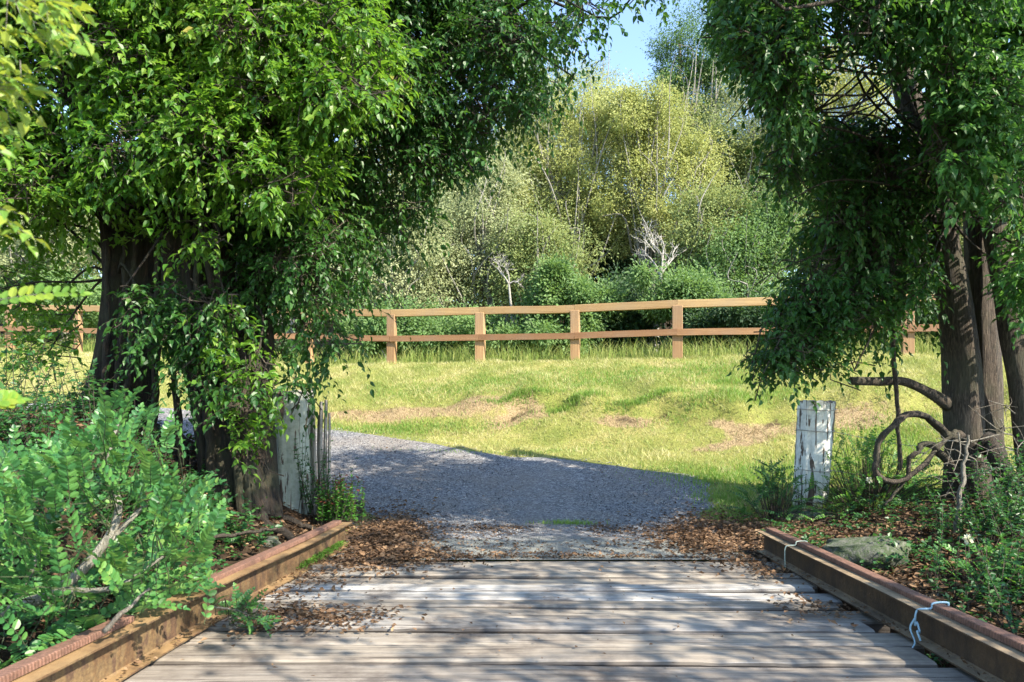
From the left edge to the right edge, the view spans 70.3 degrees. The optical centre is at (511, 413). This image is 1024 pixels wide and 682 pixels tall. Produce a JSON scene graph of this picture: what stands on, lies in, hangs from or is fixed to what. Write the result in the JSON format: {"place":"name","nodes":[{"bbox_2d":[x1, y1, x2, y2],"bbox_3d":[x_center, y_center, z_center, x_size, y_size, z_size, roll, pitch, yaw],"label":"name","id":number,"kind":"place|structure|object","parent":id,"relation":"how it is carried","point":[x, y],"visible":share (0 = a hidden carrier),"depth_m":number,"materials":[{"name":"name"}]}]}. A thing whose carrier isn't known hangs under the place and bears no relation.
{"place":"outdoors","nodes":[
{"label":"outdoors","id":0,"kind":"place"},
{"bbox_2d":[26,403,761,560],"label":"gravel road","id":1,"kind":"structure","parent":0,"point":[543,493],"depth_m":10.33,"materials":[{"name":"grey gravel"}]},
{"bbox_2d":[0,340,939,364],"bbox_3d":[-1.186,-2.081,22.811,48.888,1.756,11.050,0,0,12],"label":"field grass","id":2,"kind":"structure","parent":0,"point":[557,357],"depth_m":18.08,"materials":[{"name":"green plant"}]},
{"bbox_2d":[0,302,1023,667],"bbox_3d":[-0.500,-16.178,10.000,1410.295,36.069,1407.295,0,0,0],"label":"ground","id":3,"kind":"structure","parent":0,"point":[846,408],"depth_m":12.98,"materials":[{"name":"green plant"}]},
{"bbox_2d":[0,0,98,408],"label":"sapling","id":4,"kind":"object","parent":3,"relation":"on","point":[13,91],"visible":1,"depth_m":1.93,"materials":[{"name":"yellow plant"}]},
{"bbox_2d":[0,194,100,343],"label":"gum tree","id":5,"kind":"object","parent":3,"relation":"on","point":[5,260],"visible":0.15,"depth_m":26.34,"materials":[{"name":"green plant"}]},
{"bbox_2d":[0,259,101,343],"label":"bush","id":6,"kind":"object","parent":3,"relation":"on","point":[94,298],"visible":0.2,"depth_m":24.04,"materials":[{"name":"green plant"}]},
{"bbox_2d":[0,324,167,423],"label":"undergrowth plant","id":7,"kind":"object","parent":3,"relation":"on","point":[17,382],"visible":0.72,"depth_m":6.73,"materials":[{"name":"green plant"}]},
{"bbox_2d":[0,342,186,532],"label":"undergrowth plant","id":8,"kind":"object","parent":3,"relation":"on","point":[18,416],"visible":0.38,"depth_m":5.55,"materials":[{"name":"green plant"}]},
{"bbox_2d":[0,373,228,578],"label":"undergrowth plant","id":9,"kind":"object","parent":3,"relation":"on","point":[108,517],"visible":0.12,"depth_m":5.82,"materials":[{"name":"green plant"}]},
{"bbox_2d":[0,385,235,669],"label":"pinnate shrub","id":10,"kind":"object","parent":3,"relation":"on","point":[50,479],"visible":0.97,"depth_m":3.80,"materials":[{"name":"green plant"}]},
{"bbox_2d":[38,358,225,514],"bbox_3d":[-3.591,0.289,6.941,1.656,1.681,1.342,0,0,-27],"label":"undergrowth plant","id":11,"kind":"object","parent":3,"relation":"on","point":[88,396],"visible":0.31,"depth_m":6.86,"materials":[{"name":"green plant"}]},
{"bbox_2d":[50,537,221,613],"bbox_3d":[-2.596,1.350,5.069,1.094,1.004,0.760,0,0,-34],"label":"undergrowth plant","id":12,"kind":"object","parent":3,"relation":"on","point":[163,585],"visible":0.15,"depth_m":5.17,"materials":[{"name":"green plant"}]},
{"bbox_2d":[134,433,281,558],"bbox_3d":[-2.737,1.014,6.564,1.412,1.675,0.983,0,0,0],"label":"undergrowth plant","id":13,"kind":"object","parent":3,"relation":"on","point":[244,525],"visible":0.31,"depth_m":6.67,"materials":[{"name":"green plant"}]},
{"bbox_2d":[213,527,277,538],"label":"fallen branch","id":14,"kind":"object","parent":3,"relation":"on","point":[222,535],"visible":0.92,"depth_m":6.03,"materials":[{"name":"brown wood"}]},
{"bbox_2d":[256,536,281,546],"bbox_3d":[-2.500,1.304,7.187,0.448,0.161,0.434,0,0,0],"label":"rock","id":15,"kind":"object","parent":3,"relation":"on","point":[272,541],"visible":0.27,"depth_m":7.11,"materials":[{"name":"grey stone"}]},
{"bbox_2d":[240,197,343,352],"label":"gum tree","id":16,"kind":"object","parent":3,"relation":"on","point":[291,330],"depth_m":26.72,"materials":[{"name":"green plant"}]},
{"bbox_2d":[273,389,330,514],"bbox_3d":[-2.623,0.524,9.000,0.736,1.648,0.519,0,0,0],"label":"gate post","id":17,"kind":"object","parent":3,"relation":"on","point":[290,484],"visible":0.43,"depth_m":8.80,"materials":[{"name":"paint"}]},
{"bbox_2d":[292,435,357,524],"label":"weed","id":18,"kind":"object","parent":3,"relation":"on","point":[306,495],"visible":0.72,"depth_m":8.69,"materials":[{"name":"green plant"}]},
{"bbox_2d":[310,471,366,529],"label":"weed","id":19,"kind":"object","parent":3,"relation":"on","point":[329,512],"visible":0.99,"depth_m":8.49,"materials":[{"name":"green plant"}]},
{"bbox_2d":[0,0,713,540],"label":"fig tree","id":20,"kind":"object","parent":3,"relation":"on","point":[218,108],"visible":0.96,"depth_m":7.42,"materials":[{"name":"green plant"}]},
{"bbox_2d":[318,177,486,357],"bbox_3d":[-3.914,-4.594,24.914,6.247,7.186,4.318,0,0,0],"label":"gum tree","id":21,"kind":"object","parent":3,"relation":"on","point":[399,281],"visible":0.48,"depth_m":24.30,"materials":[{"name":"green plant"}]},
{"bbox_2d":[336,106,489,308],"bbox_3d":[-5.325,-10.646,40.049,11.748,13.494,6.464,0,0,0],"label":"gum tree","id":22,"kind":"object","parent":3,"relation":"on","point":[357,145],"depth_m":39.35,"materials":[{"name":"green plant"}]},
{"bbox_2d":[330,289,518,361],"bbox_3d":[-2.489,-2.455,21.255,5.766,2.458,3.408,0,0,0],"label":"bush","id":23,"kind":"object","parent":3,"relation":"on","point":[427,325],"visible":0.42,"depth_m":20.92,"materials":[{"name":"green plant"}]},
{"bbox_2d":[382,155,494,355],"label":"wattle tree","id":24,"kind":"object","parent":3,"relation":"on","point":[459,195],"visible":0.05,"depth_m":29.30,"materials":[{"name":"green plant"}]},
{"bbox_2d":[376,135,561,331],"bbox_3d":[-1.679,-5.591,26.045,7.410,8.658,4.853,0,0,0],"label":"gum tree","id":25,"kind":"object","parent":3,"relation":"on","point":[469,214],"visible":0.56,"depth_m":25.43,"materials":[{"name":"green plant"}]},
{"bbox_2d":[0,292,938,363],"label":"timber fence","id":26,"kind":"object","parent":3,"relation":"on","point":[575,335],"visible":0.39,"depth_m":17.12,"materials":[{"name":"brown wood"}]},
{"bbox_2d":[0,331,939,364],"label":"seeding grass","id":27,"kind":"structure","parent":3,"relation":"on","point":[452,355],"depth_m":18.07,"materials":[{"name":"green plant"}]},
{"bbox_2d":[0,314,939,362],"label":"brush","id":28,"kind":"object","parent":3,"relation":"on","point":[346,350],"visible":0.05,"depth_m":22.23,"materials":[{"name":"green plant"}]},
{"bbox_2d":[0,126,999,335],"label":"woods","id":29,"kind":"object","parent":3,"relation":"on","point":[100,276],"visible":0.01,"depth_m":46.55,"materials":[{"name":"green plant"}]},
{"bbox_2d":[450,87,555,325],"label":"gum tree","id":30,"kind":"object","parent":3,"relation":"on","point":[498,142],"visible":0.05,"depth_m":30.49,"materials":[{"name":"green plant"}]},
{"bbox_2d":[489,251,523,323],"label":"dead tree","id":31,"kind":"object","parent":3,"relation":"on","point":[506,267],"visible":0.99,"depth_m":21.75,"materials":[{"name":"grey wood"}]},
{"bbox_2d":[0,387,1023,666],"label":"ground cover","id":32,"kind":"object","parent":3,"relation":"on","point":[800,531],"visible":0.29,"depth_m":7.09,"materials":[{"name":"green plant"}]},
{"bbox_2d":[0,406,1023,681],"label":"leaf litter","id":33,"kind":"object","parent":3,"relation":"on","point":[392,540],"visible":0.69,"depth_m":6.97,"materials":[{"name":"brown plant"}]},
{"bbox_2d":[463,121,565,325],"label":"gum tree","id":34,"kind":"object","parent":3,"relation":"on","point":[528,184],"depth_m":35.75,"materials":[{"name":"green plant"}]},
{"bbox_2d":[460,300,608,358],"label":"bush","id":35,"kind":"object","parent":3,"relation":"on","point":[548,325],"visible":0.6,"depth_m":19.86,"materials":[{"name":"green plant"}]},
{"bbox_2d":[456,189,618,320],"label":"gum tree","id":36,"kind":"object","parent":3,"relation":"on","point":[538,244],"visible":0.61,"depth_m":24.59,"materials":[{"name":"green plant"}]},
{"bbox_2d":[121,561,981,681],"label":"timber bridge","id":37,"kind":"structure","parent":3,"relation":"on","point":[815,648],"depth_m":4.48,"materials":[{"name":"grey wood"}]},
{"bbox_2d":[0,520,351,681],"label":"kerb beam","id":38,"kind":"structure","parent":37,"relation":"on","point":[95,654],"depth_m":4.07,"materials":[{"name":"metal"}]},
{"bbox_2d":[102,588,149,633],"bbox_3d":[-1.866,0.954,3.510,0.216,0.210,0.047,0,0,-12],"label":"broken stick","id":39,"kind":"object","parent":38,"relation":"on","point":[113,621],"visible":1,"depth_m":3.49,"materials":[{"name":"grey wood"}]},
{"bbox_2d":[210,582,280,636],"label":"leafy sprig","id":40,"kind":"object","parent":38,"relation":"on","point":[240,603],"visible":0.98,"depth_m":4.46,"materials":[{"name":"green plant"}]},
{"bbox_2d":[296,540,348,569],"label":"moss","id":41,"kind":"object","parent":38,"relation":"on","point":[321,555],"visible":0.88,"depth_m":6.65,"materials":[{"name":"green plant"}]},
{"bbox_2d":[757,528,1023,681],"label":"kerb beam","id":42,"kind":"structure","parent":37,"relation":"on","point":[990,650],"depth_m":4.39,"materials":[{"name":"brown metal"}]},
{"bbox_2d":[784,540,807,567],"bbox_3d":[2.445,1.210,6.255,0.202,0.242,0.040,0,0,0],"label":"string tie","id":43,"kind":"object","parent":42,"relation":"attached to","point":[791,545],"visible":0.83,"depth_m":6.25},
{"bbox_2d":[909,601,949,647],"bbox_3d":[2.425,1.220,4.200,0.239,0.266,0.092,0,0,0],"label":"string tie","id":44,"kind":"object","parent":42,"relation":"attached to","point":[918,631],"visible":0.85,"depth_m":4.21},
{"bbox_2d":[486,57,646,280],"bbox_3d":[2.038,-7.867,28.194,7.202,11.957,5.428,0,0,0],"label":"gum tree","id":45,"kind":"object","parent":3,"relation":"on","point":[564,198],"visible":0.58,"depth_m":27.48,"materials":[{"name":"green plant"}]},
{"bbox_2d":[519,42,621,191],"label":"gum tree","id":46,"kind":"object","parent":3,"relation":"on","point":[577,74],"visible":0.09,"depth_m":36.90,"materials":[{"name":"green plant"}]},
{"bbox_2d":[512,242,634,324],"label":"bush","id":47,"kind":"object","parent":3,"relation":"on","point":[556,283],"visible":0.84,"depth_m":20.08,"materials":[{"name":"green plant"}]},
{"bbox_2d":[503,206,649,319],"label":"dark tree","id":48,"kind":"object","parent":3,"relation":"on","point":[609,264],"visible":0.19,"depth_m":28.81,"materials":[{"name":"green plant"}]},
{"bbox_2d":[561,262,662,355],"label":"bush","id":49,"kind":"object","parent":3,"relation":"on","point":[632,319],"visible":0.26,"depth_m":21.05,"materials":[{"name":"green plant"}]},
{"bbox_2d":[555,51,710,245],"bbox_3d":[5.408,-9.485,33.030,7.333,12.874,5.030,0,0,0],"label":"gum tree","id":50,"kind":"object","parent":3,"relation":"on","point":[606,88],"visible":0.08,"depth_m":32.50,"materials":[{"name":"green plant"}]},
{"bbox_2d":[631,213,680,355],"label":"dead tree","id":51,"kind":"object","parent":3,"relation":"on","point":[652,243],"visible":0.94,"depth_m":21.72,"materials":[{"name":"grey wood"}]},
{"bbox_2d":[579,52,743,353],"bbox_3d":[5.426,-7.378,27.037,6.206,10.996,4.163,0,0,0],"label":"gum tree","id":52,"kind":"object","parent":3,"relation":"on","point":[642,165],"visible":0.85,"depth_m":26.54,"materials":[{"name":"green plant"}]},
{"bbox_2d":[314,352,1014,527],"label":"grass clumps","id":53,"kind":"object","parent":3,"relation":"on","point":[638,400],"visible":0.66,"depth_m":13.28,"materials":[{"name":"green plant"}]},
{"bbox_2d":[318,377,1010,456],"bbox_3d":[1.826,-0.075,13.436,16.562,1.738,3.019,0,0,10],"label":"dry thatch","id":54,"kind":"object","parent":3,"relation":"on","point":[340,412],"visible":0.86,"depth_m":13.71,"materials":[{"name":"beige plant"}]},
{"bbox_2d":[620,0,746,201],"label":"dark tree","id":55,"kind":"object","parent":3,"relation":"on","point":[700,66],"visible":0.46,"depth_m":32.65,"materials":[{"name":"green plant"}]},
{"bbox_2d":[622,251,746,342],"bbox_3d":[5.056,-3.204,20.240,4.087,2.586,2.510,0,0,-28],"label":"bush","id":56,"kind":"object","parent":3,"relation":"on","point":[675,287],"visible":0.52,"depth_m":19.82,"materials":[{"name":"green plant"}]},
{"bbox_2d":[615,183,780,342],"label":"dark tree","id":57,"kind":"object","parent":3,"relation":"on","point":[660,255],"visible":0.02,"depth_m":27.88,"materials":[{"name":"green plant"}]},
{"bbox_2d":[648,167,763,346],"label":"wattle tree","id":58,"kind":"object","parent":3,"relation":"on","point":[688,234],"visible":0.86,"depth_m":23.73,"materials":[{"name":"green plant"}]},
{"bbox_2d":[654,281,795,355],"bbox_3d":[6.207,-2.542,19.491,4.658,2.327,2.989,0,0,0],"label":"bush","id":59,"kind":"object","parent":3,"relation":"on","point":[737,317],"visible":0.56,"depth_m":19.07,"materials":[{"name":"green plant"}]},
{"bbox_2d":[659,74,803,245],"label":"gum tree","id":60,"kind":"object","parent":3,"relation":"on","point":[740,172],"visible":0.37,"depth_m":28.50,"materials":[{"name":"green plant"}]},
{"bbox_2d":[676,160,817,306],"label":"wattle tree","id":61,"kind":"object","parent":3,"relation":"on","point":[747,258],"visible":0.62,"depth_m":22.49,"materials":[{"name":"green plant"}]},
{"bbox_2d":[689,62,807,288],"bbox_3d":[11.501,-9.214,30.923,7.104,12.452,4.495,0,0,-11],"label":"gum tree","id":62,"kind":"object","parent":3,"relation":"on","point":[727,98],"visible":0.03,"depth_m":31.09,"materials":[{"name":"green plant"}]},
{"bbox_2d":[726,454,821,521],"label":"feathery shrub","id":63,"kind":"object","parent":3,"relation":"on","point":[775,508],"visible":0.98,"depth_m":9.07,"materials":[{"name":"green plant"}]},
{"bbox_2d":[775,508,831,522],"bbox_3d":[3.662,1.337,9.020,0.766,0.322,0.523,0,0,0],"label":"rock","id":64,"kind":"object","parent":3,"relation":"on","point":[809,514],"visible":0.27,"depth_m":8.81,"materials":[{"name":"grey stone"}]},
{"bbox_2d":[792,400,836,508],"bbox_3d":[3.929,0.619,9.450,0.551,1.599,0.492,0,0,0],"label":"gate post","id":65,"kind":"object","parent":3,"relation":"on","point":[814,436],"visible":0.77,"depth_m":9.27,"materials":[{"name":"white paint"}]},
{"bbox_2d":[837,432,1012,450],"bbox_3d":[6.041,0.370,8.959,3.982,0.307,0.092,0,0,12],"label":"wire strand","id":66,"kind":"object","parent":65,"relation":"attached to","point":[893,443],"visible":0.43,"depth_m":9.26},
{"bbox_2d":[747,257,900,350],"bbox_3d":[8.409,-2.972,19.404,4.257,2.889,2.806,0,0,0],"label":"bush","id":67,"kind":"object","parent":3,"relation":"on","point":[764,292],"visible":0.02,"depth_m":19.27,"materials":[{"name":"green plant"}]},
{"bbox_2d":[749,26,902,293],"bbox_3d":[12.453,-8.643,27.709,7.861,12.943,5.837,0,0,0],"label":"gum tree","id":68,"kind":"object","parent":3,"relation":"on","point":[844,79],"visible":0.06,"depth_m":27.31,"materials":[{"name":"green plant"}]},
{"bbox_2d":[696,0,1023,498],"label":"fig tree","id":69,"kind":"object","parent":3,"relation":"on","point":[958,135],"visible":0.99,"depth_m":7.56,"materials":[{"name":"green plant"}]},
{"bbox_2d":[886,124,902,470],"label":"hanging vine","id":70,"kind":"object","parent":69,"relation":"hanging from","point":[898,412],"visible":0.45,"depth_m":8.19,"materials":[{"name":"brown plant"}]},
{"bbox_2d":[822,536,911,570],"bbox_3d":[3.149,1.256,6.486,0.821,0.296,0.609,0,0,0],"label":"rock","id":71,"kind":"object","parent":3,"relation":"on","point":[855,550],"visible":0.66,"depth_m":6.29,"materials":[{"name":"grey stone"}]},
{"bbox_2d":[866,477,872,516],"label":"flower","id":72,"kind":"object","parent":3,"relation":"on","point":[869,479],"visible":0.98,"depth_m":8.30,"materials":[{"name":"white plant"}]},
{"bbox_2d":[758,420,997,529],"bbox_3d":[4.403,0.738,8.912,2.645,1.320,2.664,0,0,38],"label":"feathery shrub","id":73,"kind":"object","parent":3,"relation":"on","point":[863,487],"visible":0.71,"depth_m":8.85,"materials":[{"name":"green plant"}]},
{"bbox_2d":[866,285,939,348],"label":"bush","id":74,"kind":"object","parent":3,"relation":"on","point":[919,319],"visible":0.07,"depth_m":18.18,"materials":[{"name":"green plant"}]},
{"bbox_2d":[883,441,971,505],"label":"looping vine","id":75,"kind":"object","parent":3,"relation":"on","point":[943,457],"visible":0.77,"depth_m":8.20,"materials":[{"name":"brown plant"}]},
{"bbox_2d":[871,411,965,484],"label":"looping vine","id":76,"kind":"object","parent":75,"relation":"attached to","point":[937,426],"visible":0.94,"depth_m":8.09,"materials":[{"name":"brown plant"}]},
{"bbox_2d":[881,186,1007,341],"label":"gum tree","id":77,"kind":"object","parent":3,"relation":"on","point":[961,220],"depth_m":26.12,"materials":[{"name":"brown plant"}]},
{"bbox_2d":[885,459,1023,559],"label":"undergrowth plant","id":78,"kind":"object","parent":3,"relation":"on","point":[995,511],"visible":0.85,"depth_m":6.53,"materials":[{"name":"green plant"}]},
{"bbox_2d":[953,435,969,535],"bbox_3d":[4.274,0.857,6.954,0.285,1.307,0.073,0,0,-27],"label":"leaning stake","id":79,"kind":"object","parent":3,"relation":"on","point":[959,501],"visible":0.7,"depth_m":6.97,"materials":[{"name":"grey wood"}]},
{"bbox_2d":[904,397,1023,505],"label":"dead twigs","id":80,"kind":"object","parent":3,"relation":"on","point":[972,441],"visible":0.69,"depth_m":7.69,"materials":[{"name":"wood"}]},
{"bbox_2d":[912,533,1023,602],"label":"feathery shrub","id":81,"kind":"object","parent":3,"relation":"on","point":[989,549],"visible":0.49,"depth_m":5.37,"materials":[{"name":"green plant"}]},
{"bbox_2d":[962,534,973,584],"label":"flower","id":82,"kind":"object","parent":3,"relation":"on","point":[968,537],"visible":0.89,"depth_m":5.35,"materials":[{"name":"white plant"}]},
{"bbox_2d":[922,519,1023,667],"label":"undergrowth plant","id":83,"kind":"object","parent":3,"relation":"on","point":[991,601],"visible":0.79,"depth_m":4.77,"materials":[{"name":"green plant"}]},
{"bbox_2d":[926,500,1023,604],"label":"undergrowth plant","id":84,"kind":"object","parent":3,"relation":"on","point":[1009,513],"visible":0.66,"depth_m":5.45,"materials":[{"name":"green plant"}]},
{"bbox_2d":[936,433,1023,523],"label":"undergrowth plant","id":85,"kind":"object","parent":3,"relation":"on","point":[1021,468],"visible":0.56,"depth_m":7.43,"materials":[{"name":"green plant"}]},
{"bbox_2d":[959,171,1022,260],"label":"gum tree","id":86,"kind":"object","parent":3,"relation":"on","point":[960,236],"visible":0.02,"depth_m":24.73,"materials":[{"name":"brown plant"}]},
{"bbox_2d":[974,432,1023,499],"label":"fallen branch","id":87,"kind":"object","parent":3,"relation":"on","point":[994,445],"visible":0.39,"depth_m":8.06,"materials":[{"name":"brown wood"}]},
{"bbox_2d":[25,0,1009,300],"label":"sky","id":88,"kind":"structure","parent":0,"point":[630,56],"materials":[{"name":"blue"}]}
]}

